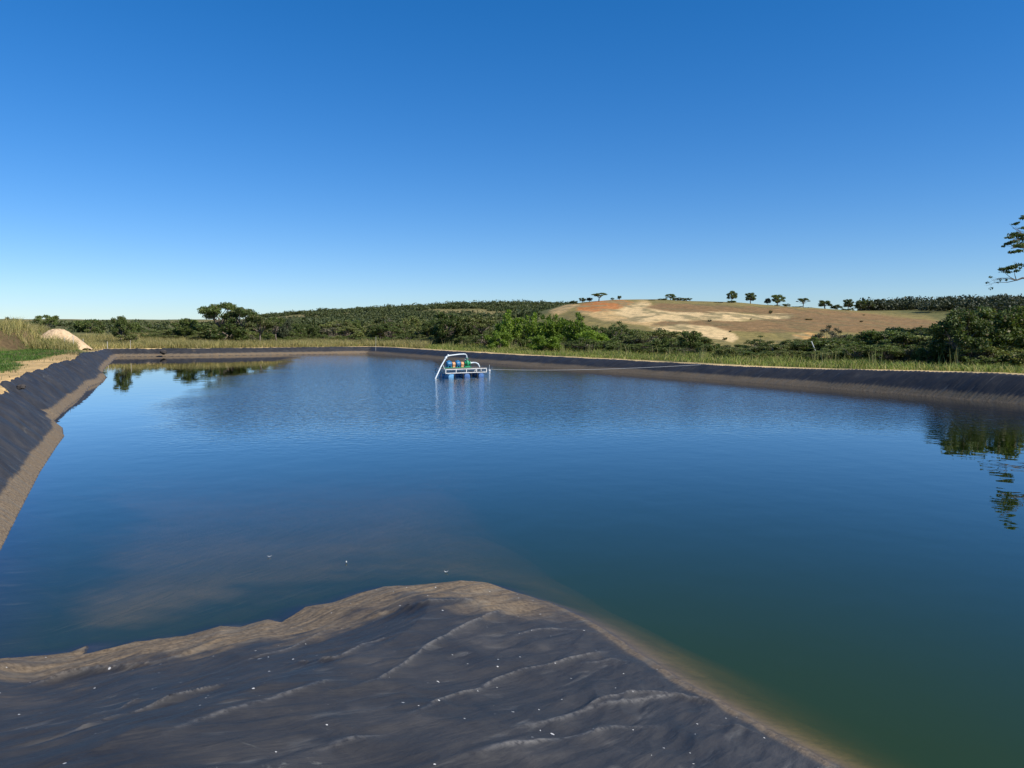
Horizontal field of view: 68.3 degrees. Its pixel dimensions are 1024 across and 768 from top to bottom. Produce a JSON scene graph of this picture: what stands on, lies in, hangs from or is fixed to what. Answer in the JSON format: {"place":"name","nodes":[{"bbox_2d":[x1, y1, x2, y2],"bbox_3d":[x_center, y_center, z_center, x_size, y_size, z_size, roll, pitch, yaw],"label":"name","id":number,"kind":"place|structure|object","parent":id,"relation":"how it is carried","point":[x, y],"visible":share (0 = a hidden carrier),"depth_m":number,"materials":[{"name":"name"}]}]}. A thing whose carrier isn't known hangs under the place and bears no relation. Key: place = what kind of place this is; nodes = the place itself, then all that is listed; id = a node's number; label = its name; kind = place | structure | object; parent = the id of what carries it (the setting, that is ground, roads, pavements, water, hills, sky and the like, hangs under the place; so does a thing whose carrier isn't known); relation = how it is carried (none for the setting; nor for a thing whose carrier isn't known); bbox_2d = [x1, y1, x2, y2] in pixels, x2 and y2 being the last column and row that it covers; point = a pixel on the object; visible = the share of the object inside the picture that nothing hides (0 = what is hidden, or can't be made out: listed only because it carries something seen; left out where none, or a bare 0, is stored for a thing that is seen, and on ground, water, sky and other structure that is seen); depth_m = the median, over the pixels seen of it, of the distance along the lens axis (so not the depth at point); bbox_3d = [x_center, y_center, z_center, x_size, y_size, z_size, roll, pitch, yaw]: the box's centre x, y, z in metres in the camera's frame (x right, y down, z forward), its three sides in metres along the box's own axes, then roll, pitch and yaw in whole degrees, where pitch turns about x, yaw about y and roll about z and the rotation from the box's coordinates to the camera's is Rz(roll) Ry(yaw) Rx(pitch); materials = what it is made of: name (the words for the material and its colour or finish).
{"place":"outdoors","nodes":[
{"label":"outdoors","id":0,"kind":"place"},
{"bbox_2d":[0,299,1023,393],"bbox_3d":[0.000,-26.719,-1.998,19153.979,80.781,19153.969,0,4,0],"label":"ground","id":1,"kind":"structure","parent":0,"point":[778,324],"depth_m":464.73,"materials":[{"name":"brown soil"}]},
{"bbox_2d":[0,327,80,372],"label":"lawn grass","id":2,"kind":"structure","parent":1,"relation":"on","point":[21,352],"depth_m":68.77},
{"bbox_2d":[32,314,59,329],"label":"tree","id":3,"kind":"object","parent":1,"relation":"on","point":[53,319],"visible":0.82,"depth_m":126.89,"materials":[{"name":"green plant"}]},
{"bbox_2d":[1,348,101,390],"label":"dry tufts","id":4,"kind":"object","parent":1,"relation":"on","point":[67,352],"visible":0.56,"depth_m":71.09,"materials":[{"name":"beige plant"}]},
{"bbox_2d":[41,329,92,349],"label":"sand pile","id":5,"kind":"object","parent":1,"relation":"on","point":[62,333],"visible":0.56,"depth_m":102.05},
{"bbox_2d":[74,319,105,333],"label":"bush","id":6,"kind":"object","parent":1,"relation":"on","point":[90,324],"visible":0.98,"depth_m":148.43,"materials":[{"name":"green plant"}]},
{"bbox_2d":[110,315,130,338],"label":"tree","id":7,"kind":"object","parent":1,"relation":"on","point":[124,330],"visible":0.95,"depth_m":126.19,"materials":[{"name":"green plant"}]},
{"bbox_2d":[117,333,138,342],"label":"bush","id":8,"kind":"object","parent":1,"relation":"on","point":[129,337],"visible":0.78,"depth_m":124.54,"materials":[{"name":"green plant"}]},
{"bbox_2d":[122,322,141,333],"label":"tree","id":9,"kind":"object","parent":1,"relation":"on","point":[134,326],"visible":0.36,"depth_m":153.04,"materials":[{"name":"green plant"}]},
{"bbox_2d":[171,318,198,334],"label":"tree","id":10,"kind":"object","parent":1,"relation":"on","point":[185,323],"visible":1,"depth_m":140.66,"materials":[{"name":"green plant"}]},
{"bbox_2d":[196,302,236,333],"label":"tree","id":11,"kind":"object","parent":1,"relation":"on","point":[211,311],"visible":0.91,"depth_m":138.76,"materials":[{"name":"green plant"}]},
{"bbox_2d":[0,317,435,349],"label":"tall straw grass","id":12,"kind":"structure","parent":1,"relation":"on","point":[94,341],"depth_m":123.71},
{"bbox_2d":[197,322,251,341],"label":"tree","id":13,"kind":"object","parent":1,"relation":"on","point":[227,330],"visible":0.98,"depth_m":134.24,"materials":[{"name":"green plant"}]},
{"bbox_2d":[223,307,259,335],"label":"tree","id":14,"kind":"object","parent":1,"relation":"on","point":[237,313],"visible":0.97,"depth_m":136.58,"materials":[{"name":"green plant"}]},
{"bbox_2d":[245,314,275,341],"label":"tree","id":15,"kind":"object","parent":1,"relation":"on","point":[259,320],"visible":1,"depth_m":136.81,"materials":[{"name":"green plant"}]},
{"bbox_2d":[263,316,285,339],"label":"tree","id":16,"kind":"object","parent":1,"relation":"on","point":[280,321],"visible":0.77,"depth_m":139.42,"materials":[{"name":"green plant"}]},
{"bbox_2d":[22,314,539,337],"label":"valley woods","id":17,"kind":"object","parent":1,"relation":"on","point":[161,325],"visible":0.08,"depth_m":590.25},
{"bbox_2d":[277,316,293,336],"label":"tree","id":18,"kind":"object","parent":1,"relation":"on","point":[283,330],"visible":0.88,"depth_m":148.87,"materials":[{"name":"green plant"}]},
{"bbox_2d":[293,323,307,337],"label":"tree","id":19,"kind":"object","parent":1,"relation":"on","point":[298,328],"visible":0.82,"depth_m":155.62,"materials":[{"name":"green plant"}]},
{"bbox_2d":[305,324,320,338],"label":"tree","id":20,"kind":"object","parent":1,"relation":"on","point":[314,328],"visible":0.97,"depth_m":157.03,"materials":[{"name":"green plant"}]},
{"bbox_2d":[319,321,337,335],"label":"tree","id":21,"kind":"object","parent":1,"relation":"on","point":[328,324],"visible":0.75,"depth_m":165.05,"materials":[{"name":"green plant"}]},
{"bbox_2d":[319,324,349,336],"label":"tree","id":22,"kind":"object","parent":1,"relation":"on","point":[330,331],"visible":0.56,"depth_m":158.96,"materials":[{"name":"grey plant"}]},
{"bbox_2d":[332,319,356,336],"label":"tree","id":23,"kind":"object","parent":1,"relation":"on","point":[347,323],"visible":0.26,"depth_m":167.62,"materials":[{"name":"green plant"}]},
{"bbox_2d":[334,326,358,335],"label":"tree","id":24,"kind":"object","parent":1,"relation":"on","point":[345,329],"visible":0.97,"depth_m":156.21,"materials":[{"name":"green plant"}]},
{"bbox_2d":[354,329,387,340],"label":"tree","id":25,"kind":"object","parent":1,"relation":"on","point":[361,333],"visible":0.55,"depth_m":151.11,"materials":[{"name":"green plant"}]},
{"bbox_2d":[368,323,390,338],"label":"tree","id":26,"kind":"object","parent":1,"relation":"on","point":[382,326],"visible":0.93,"depth_m":150.24,"materials":[{"name":"green plant"}]},
{"bbox_2d":[371,316,402,333],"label":"tree","id":27,"kind":"object","parent":1,"relation":"on","point":[377,320],"visible":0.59,"depth_m":161.24,"materials":[{"name":"green plant"}]},
{"bbox_2d":[375,322,405,337],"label":"tree","id":28,"kind":"object","parent":1,"relation":"on","point":[396,330],"visible":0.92,"depth_m":150.56,"materials":[{"name":"green plant"}]},
{"bbox_2d":[395,332,415,340],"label":"bush","id":29,"kind":"object","parent":1,"relation":"on","point":[405,336],"visible":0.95,"depth_m":142.62,"materials":[{"name":"green plant"}]},
{"bbox_2d":[399,315,420,335],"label":"tree","id":30,"kind":"object","parent":1,"relation":"on","point":[410,320],"visible":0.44,"depth_m":174.88,"materials":[{"name":"green plant"}]},
{"bbox_2d":[253,299,569,325],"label":"hill woods","id":31,"kind":"object","parent":1,"relation":"on","point":[366,314],"visible":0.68,"depth_m":909.59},
{"bbox_2d":[406,325,429,341],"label":"tree","id":32,"kind":"object","parent":1,"relation":"on","point":[412,330],"visible":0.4,"depth_m":150.31,"materials":[{"name":"green plant"}]},
{"bbox_2d":[420,320,435,339],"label":"tree","id":33,"kind":"object","parent":1,"relation":"on","point":[425,325],"visible":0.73,"depth_m":147.68,"materials":[{"name":"green plant"}]},
{"bbox_2d":[434,335,453,343],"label":"bush","id":34,"kind":"object","parent":1,"relation":"on","point":[443,340],"visible":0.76,"depth_m":133.01,"materials":[{"name":"green plant"}]},
{"bbox_2d":[431,310,464,337],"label":"tree","id":35,"kind":"object","parent":1,"relation":"on","point":[444,322],"visible":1,"depth_m":133.68,"materials":[{"name":"green plant"}]},
{"bbox_2d":[452,335,471,344],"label":"bush","id":36,"kind":"object","parent":1,"relation":"on","point":[456,340],"visible":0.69,"depth_m":128.89,"materials":[{"name":"green plant"}]},
{"bbox_2d":[463,322,481,335],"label":"tree","id":37,"kind":"object","parent":1,"relation":"on","point":[472,330],"visible":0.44,"depth_m":137.26,"materials":[{"name":"green plant"}]},
{"bbox_2d":[463,337,481,344],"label":"bush","id":38,"kind":"object","parent":1,"relation":"on","point":[469,339],"visible":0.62,"depth_m":127.18,"materials":[{"name":"green plant"}]},
{"bbox_2d":[461,314,495,343],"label":"tree","id":39,"kind":"object","parent":1,"relation":"on","point":[478,319],"visible":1,"depth_m":130.38,"materials":[{"name":"green plant"}]},
{"bbox_2d":[468,331,492,345],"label":"bush","id":40,"kind":"object","parent":1,"relation":"on","point":[480,338],"visible":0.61,"depth_m":120.36,"materials":[{"name":"green plant"}]},
{"bbox_2d":[484,330,513,348],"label":"bush","id":41,"kind":"object","parent":1,"relation":"on","point":[493,342],"visible":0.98,"depth_m":107.27,"materials":[{"name":"green plant"}]},
{"bbox_2d":[492,309,523,346],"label":"tree","id":42,"kind":"object","parent":1,"relation":"on","point":[505,325],"visible":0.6,"depth_m":110.88,"materials":[{"name":"green plant"}]},
{"bbox_2d":[0,347,1023,767],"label":"pond liner","id":43,"kind":"object","parent":1,"relation":"on","point":[512,635],"visible":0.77,"depth_m":13.65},
{"bbox_2d":[503,337,529,346],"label":"bush","id":44,"kind":"object","parent":1,"relation":"on","point":[523,343],"visible":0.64,"depth_m":110.41,"materials":[{"name":"green plant"}]},
{"bbox_2d":[523,311,550,339],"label":"tree","id":45,"kind":"object","parent":1,"relation":"on","point":[532,329],"visible":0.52,"depth_m":110.99,"materials":[{"name":"green plant"}]},
{"bbox_2d":[526,334,563,351],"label":"bush","id":46,"kind":"object","parent":1,"relation":"on","point":[552,342],"visible":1,"depth_m":98.77,"materials":[{"name":"green plant"}]},
{"bbox_2d":[540,313,568,342],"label":"tree","id":47,"kind":"object","parent":1,"relation":"on","point":[556,328],"visible":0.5,"depth_m":110.95,"materials":[{"name":"green plant"}]},
{"bbox_2d":[562,312,590,348],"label":"tree","id":48,"kind":"object","parent":1,"relation":"on","point":[574,326],"visible":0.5,"depth_m":105.12,"materials":[{"name":"green plant"}]},
{"bbox_2d":[563,337,603,349],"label":"bush","id":49,"kind":"object","parent":1,"relation":"on","point":[583,343],"visible":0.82,"depth_m":98.34,"materials":[{"name":"green plant"}]},
{"bbox_2d":[574,329,609,346],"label":"bush","id":50,"kind":"object","parent":1,"relation":"on","point":[593,335],"visible":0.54,"depth_m":101.33,"materials":[{"name":"green plant"}]},
{"bbox_2d":[589,340,619,351],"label":"bush","id":51,"kind":"object","parent":1,"relation":"on","point":[595,343],"visible":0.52,"depth_m":96.17,"materials":[{"name":"green plant"}]},
{"bbox_2d":[604,321,634,338],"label":"tree","id":52,"kind":"object","parent":1,"relation":"on","point":[620,327],"visible":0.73,"depth_m":105.67,"materials":[{"name":"green plant"}]},
{"bbox_2d":[605,343,639,351],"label":"bush","id":53,"kind":"object","parent":1,"relation":"on","point":[612,347],"visible":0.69,"depth_m":93.18,"materials":[{"name":"green plant"}]},
{"bbox_2d":[623,329,651,342],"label":"tree","id":54,"kind":"object","parent":1,"relation":"on","point":[639,334],"visible":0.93,"depth_m":97.36,"materials":[{"name":"green plant"}]},
{"bbox_2d":[623,337,656,348],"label":"tree","id":55,"kind":"object","parent":1,"relation":"on","point":[636,341],"visible":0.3,"depth_m":97.03,"materials":[{"name":"green plant"}]},
{"bbox_2d":[621,342,664,351],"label":"bush","id":56,"kind":"object","parent":1,"relation":"on","point":[644,345],"visible":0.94,"depth_m":90.81,"materials":[{"name":"green plant"}]},
{"bbox_2d":[634,329,681,338],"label":"tree","id":57,"kind":"object","parent":1,"relation":"on","point":[658,333],"visible":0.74,"depth_m":112.16,"materials":[{"name":"green plant"}]},
{"bbox_2d":[651,337,675,347],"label":"bush","id":58,"kind":"object","parent":1,"relation":"on","point":[667,342],"visible":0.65,"depth_m":91.07,"materials":[{"name":"green plant"}]},
{"bbox_2d":[658,347,687,353],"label":"bush","id":59,"kind":"object","parent":1,"relation":"on","point":[665,350],"visible":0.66,"depth_m":85.77,"materials":[{"name":"green plant"}]},
{"bbox_2d":[354,340,1023,372],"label":"bank grass","id":60,"kind":"structure","parent":1,"relation":"on","point":[845,363],"depth_m":71.11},
{"bbox_2d":[677,330,702,348],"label":"bush","id":61,"kind":"object","parent":1,"relation":"on","point":[688,339],"visible":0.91,"depth_m":89.18,"materials":[{"name":"green plant"}]},
{"bbox_2d":[443,339,957,367],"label":"tall stalks","id":62,"kind":"object","parent":1,"relation":"on","point":[703,350],"visible":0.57,"depth_m":76.12,"materials":[{"name":"green plant"}]},
{"bbox_2d":[695,342,720,353],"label":"bush","id":63,"kind":"object","parent":1,"relation":"on","point":[709,347],"visible":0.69,"depth_m":83.55,"materials":[{"name":"green plant"}]},
{"bbox_2d":[715,347,737,357],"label":"bush","id":64,"kind":"object","parent":1,"relation":"on","point":[731,351],"visible":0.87,"depth_m":77.59,"materials":[{"name":"green plant"}]},
{"bbox_2d":[726,291,737,300],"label":"hill tree","id":65,"kind":"object","parent":1,"relation":"on","point":[732,295],"visible":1,"depth_m":654.53,"materials":[{"name":"green plant"}]},
{"bbox_2d":[745,292,756,302],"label":"hill tree","id":66,"kind":"object","parent":1,"relation":"on","point":[751,297],"visible":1,"depth_m":665.58,"materials":[{"name":"green plant"}]},
{"bbox_2d":[736,351,775,358],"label":"bush","id":67,"kind":"object","parent":1,"relation":"on","point":[752,352],"visible":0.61,"depth_m":76.80,"materials":[{"name":"green plant"}]},
{"bbox_2d":[742,335,774,348],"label":"tree","id":68,"kind":"object","parent":1,"relation":"on","point":[750,342],"visible":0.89,"depth_m":83.65,"materials":[{"name":"green plant"}]},
{"bbox_2d":[747,344,798,352],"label":"tree","id":69,"kind":"object","parent":1,"relation":"on","point":[754,349],"visible":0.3,"depth_m":81.51,"materials":[{"name":"green plant"}]},
{"bbox_2d":[764,343,792,350],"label":"bush","id":70,"kind":"object","parent":1,"relation":"on","point":[777,346],"visible":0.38,"depth_m":79.23,"materials":[{"name":"green plant"}]},
{"bbox_2d":[771,295,785,304],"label":"hill tree","id":71,"kind":"object","parent":1,"relation":"on","point":[777,299],"visible":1,"depth_m":663.30,"materials":[{"name":"green plant"}]},
{"bbox_2d":[769,349,801,356],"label":"bush","id":72,"kind":"object","parent":1,"relation":"on","point":[782,351],"visible":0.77,"depth_m":74.13,"materials":[{"name":"green plant"}]},
{"bbox_2d":[773,350,813,358],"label":"bush","id":73,"kind":"object","parent":1,"relation":"on","point":[795,352],"visible":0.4,"depth_m":73.32,"materials":[{"name":"green plant"}]},
{"bbox_2d":[783,341,818,351],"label":"tree","id":74,"kind":"object","parent":1,"relation":"on","point":[802,344],"visible":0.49,"depth_m":78.62,"materials":[{"name":"green plant"}]},
{"bbox_2d":[811,325,842,339],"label":"tree","id":75,"kind":"object","parent":1,"relation":"on","point":[830,333],"visible":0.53,"depth_m":87.57,"materials":[{"name":"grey plant"}]},
{"bbox_2d":[802,340,855,350],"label":"tree","id":76,"kind":"object","parent":1,"relation":"on","point":[823,343],"visible":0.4,"depth_m":77.06,"materials":[{"name":"green plant"}]},
{"bbox_2d":[813,350,850,360],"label":"bush","id":77,"kind":"object","parent":1,"relation":"on","point":[831,355],"visible":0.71,"depth_m":69.29,"materials":[{"name":"green plant"}]},
{"bbox_2d":[820,346,856,355],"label":"bush","id":78,"kind":"object","parent":1,"relation":"on","point":[837,349],"visible":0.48,"depth_m":70.70,"materials":[{"name":"green plant"}]},
{"bbox_2d":[830,334,860,341],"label":"tree","id":79,"kind":"object","parent":1,"relation":"on","point":[849,338],"visible":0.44,"depth_m":81.84,"materials":[{"name":"green plant"}]},
{"bbox_2d":[843,299,853,308],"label":"hill tree","id":80,"kind":"object","parent":1,"relation":"on","point":[848,303],"visible":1,"depth_m":665.76,"materials":[{"name":"green plant"}]},
{"bbox_2d":[835,341,868,357],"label":"bush","id":81,"kind":"object","parent":1,"relation":"on","point":[855,348],"visible":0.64,"depth_m":68.12,"materials":[{"name":"green plant"}]},
{"bbox_2d":[824,342,881,356],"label":"tree","id":82,"kind":"object","parent":1,"relation":"on","point":[831,345],"visible":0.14,"depth_m":74.26,"materials":[{"name":"green plant"}]},
{"bbox_2d":[860,339,906,360],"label":"bush","id":83,"kind":"object","parent":1,"relation":"on","point":[869,348],"visible":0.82,"depth_m":65.32,"materials":[{"name":"green plant"}]},
{"bbox_2d":[854,329,918,347],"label":"tree","id":84,"kind":"object","parent":1,"relation":"on","point":[869,335],"visible":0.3,"depth_m":73.62,"materials":[{"name":"green plant"}]},
{"bbox_2d":[870,346,908,362],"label":"bush","id":85,"kind":"object","parent":1,"relation":"on","point":[895,352],"visible":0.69,"depth_m":65.05,"materials":[{"name":"green plant"}]},
{"bbox_2d":[865,332,914,344],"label":"tree","id":86,"kind":"object","parent":1,"relation":"on","point":[900,335],"visible":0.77,"depth_m":71.25,"materials":[{"name":"green plant"}]},
{"bbox_2d":[884,349,913,362],"bbox_3d":[34.263,-2.307,65.855,2.694,1.845,2.855,-2,5,-29],"label":"bush","id":87,"kind":"object","parent":1,"relation":"on","point":[907,356],"visible":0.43,"depth_m":64.96,"materials":[{"name":"green plant"}]},
{"bbox_2d":[883,344,939,362],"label":"bush","id":88,"kind":"object","parent":1,"relation":"on","point":[902,355],"visible":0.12,"depth_m":66.10,"materials":[{"name":"green plant"}]},
{"bbox_2d":[892,329,953,344],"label":"tree","id":89,"kind":"object","parent":1,"relation":"on","point":[917,339],"visible":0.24,"depth_m":69.29,"materials":[{"name":"green plant"}]},
{"bbox_2d":[910,346,939,364],"bbox_3d":[34.375,-2.191,62.674,2.201,2.099,2.332,1,4,14],"label":"bush","id":90,"kind":"object","parent":1,"relation":"on","point":[918,354],"visible":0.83,"depth_m":62.16,"materials":[{"name":"green plant"}]},
{"bbox_2d":[908,337,949,358],"bbox_3d":[35.382,-2.561,63.466,3.263,2.752,3.481,1,4,9],"label":"bush","id":91,"kind":"object","parent":1,"relation":"on","point":[925,343],"visible":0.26,"depth_m":63.50,"materials":[{"name":"green plant"}]},
{"bbox_2d":[851,293,1023,313],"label":"ridge woods","id":92,"kind":"object","parent":1,"relation":"on","point":[1002,302],"visible":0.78,"depth_m":627.04,"materials":[{"name":"green plant"}]},
{"bbox_2d":[925,343,974,362],"bbox_3d":[36.439,-2.332,61.334,4.894,2.479,4.901,-4,6,-42],"label":"bush","id":93,"kind":"object","parent":1,"relation":"on","point":[949,351],"visible":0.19,"depth_m":60.52,"materials":[{"name":"green plant"}]},
{"bbox_2d":[925,307,993,365],"bbox_3d":[35.452,-3.529,59.938,4.765,5.303,3.956,2,5,30],"label":"tree","id":94,"kind":"object","parent":1,"relation":"on","point":[956,320],"visible":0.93,"depth_m":59.13,"materials":[{"name":"green plant"}]},
{"bbox_2d":[947,343,997,359],"bbox_3d":[35.930,-2.090,59.076,3.013,2.242,3.230,0,4,-4],"label":"bush","id":95,"kind":"object","parent":1,"relation":"on","point":[960,352],"visible":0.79,"depth_m":58.62,"materials":[{"name":"green plant"}]},
{"bbox_2d":[964,352,994,364],"bbox_3d":[36.555,-1.802,59.146,2.159,1.550,2.392,-4,6,-42],"label":"bush","id":96,"kind":"object","parent":1,"relation":"on","point":[975,355],"visible":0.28,"depth_m":58.59,"materials":[{"name":"green plant"}]},
{"bbox_2d":[958,355,1014,366],"bbox_3d":[36.388,-1.608,58.083,3.869,1.272,4.287,2,5,30],"label":"bush","id":97,"kind":"object","parent":1,"relation":"on","point":[999,360],"visible":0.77,"depth_m":56.99,"materials":[{"name":"green plant"}]},
{"bbox_2d":[974,304,1023,350],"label":"tree","id":98,"kind":"object","parent":1,"relation":"on","point":[1013,317],"visible":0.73,"depth_m":59.51,"materials":[{"name":"green plant"}]},
{"bbox_2d":[982,345,1023,366],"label":"bush","id":99,"kind":"object","parent":1,"relation":"on","point":[1015,354],"visible":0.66,"depth_m":56.67,"materials":[{"name":"green plant"}]},
{"bbox_2d":[985,215,1023,289],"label":"tall tree","id":100,"kind":"object","parent":1,"relation":"on","point":[1018,244],"visible":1,"depth_m":72.31,"materials":[{"name":"green plant"}]},
{"bbox_2d":[0,0,1023,319],"label":"sky","id":101,"kind":"structure","parent":0,"point":[160,159],"materials":[{"name":"blue"}]},
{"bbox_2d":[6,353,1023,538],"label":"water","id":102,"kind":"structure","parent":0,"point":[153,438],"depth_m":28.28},
{"bbox_2d":[435,353,486,377],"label":"pump raft","id":103,"kind":"object","parent":102,"relation":"on","point":[456,365],"visible":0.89,"depth_m":67.59,"materials":[{"name":"white paint"}]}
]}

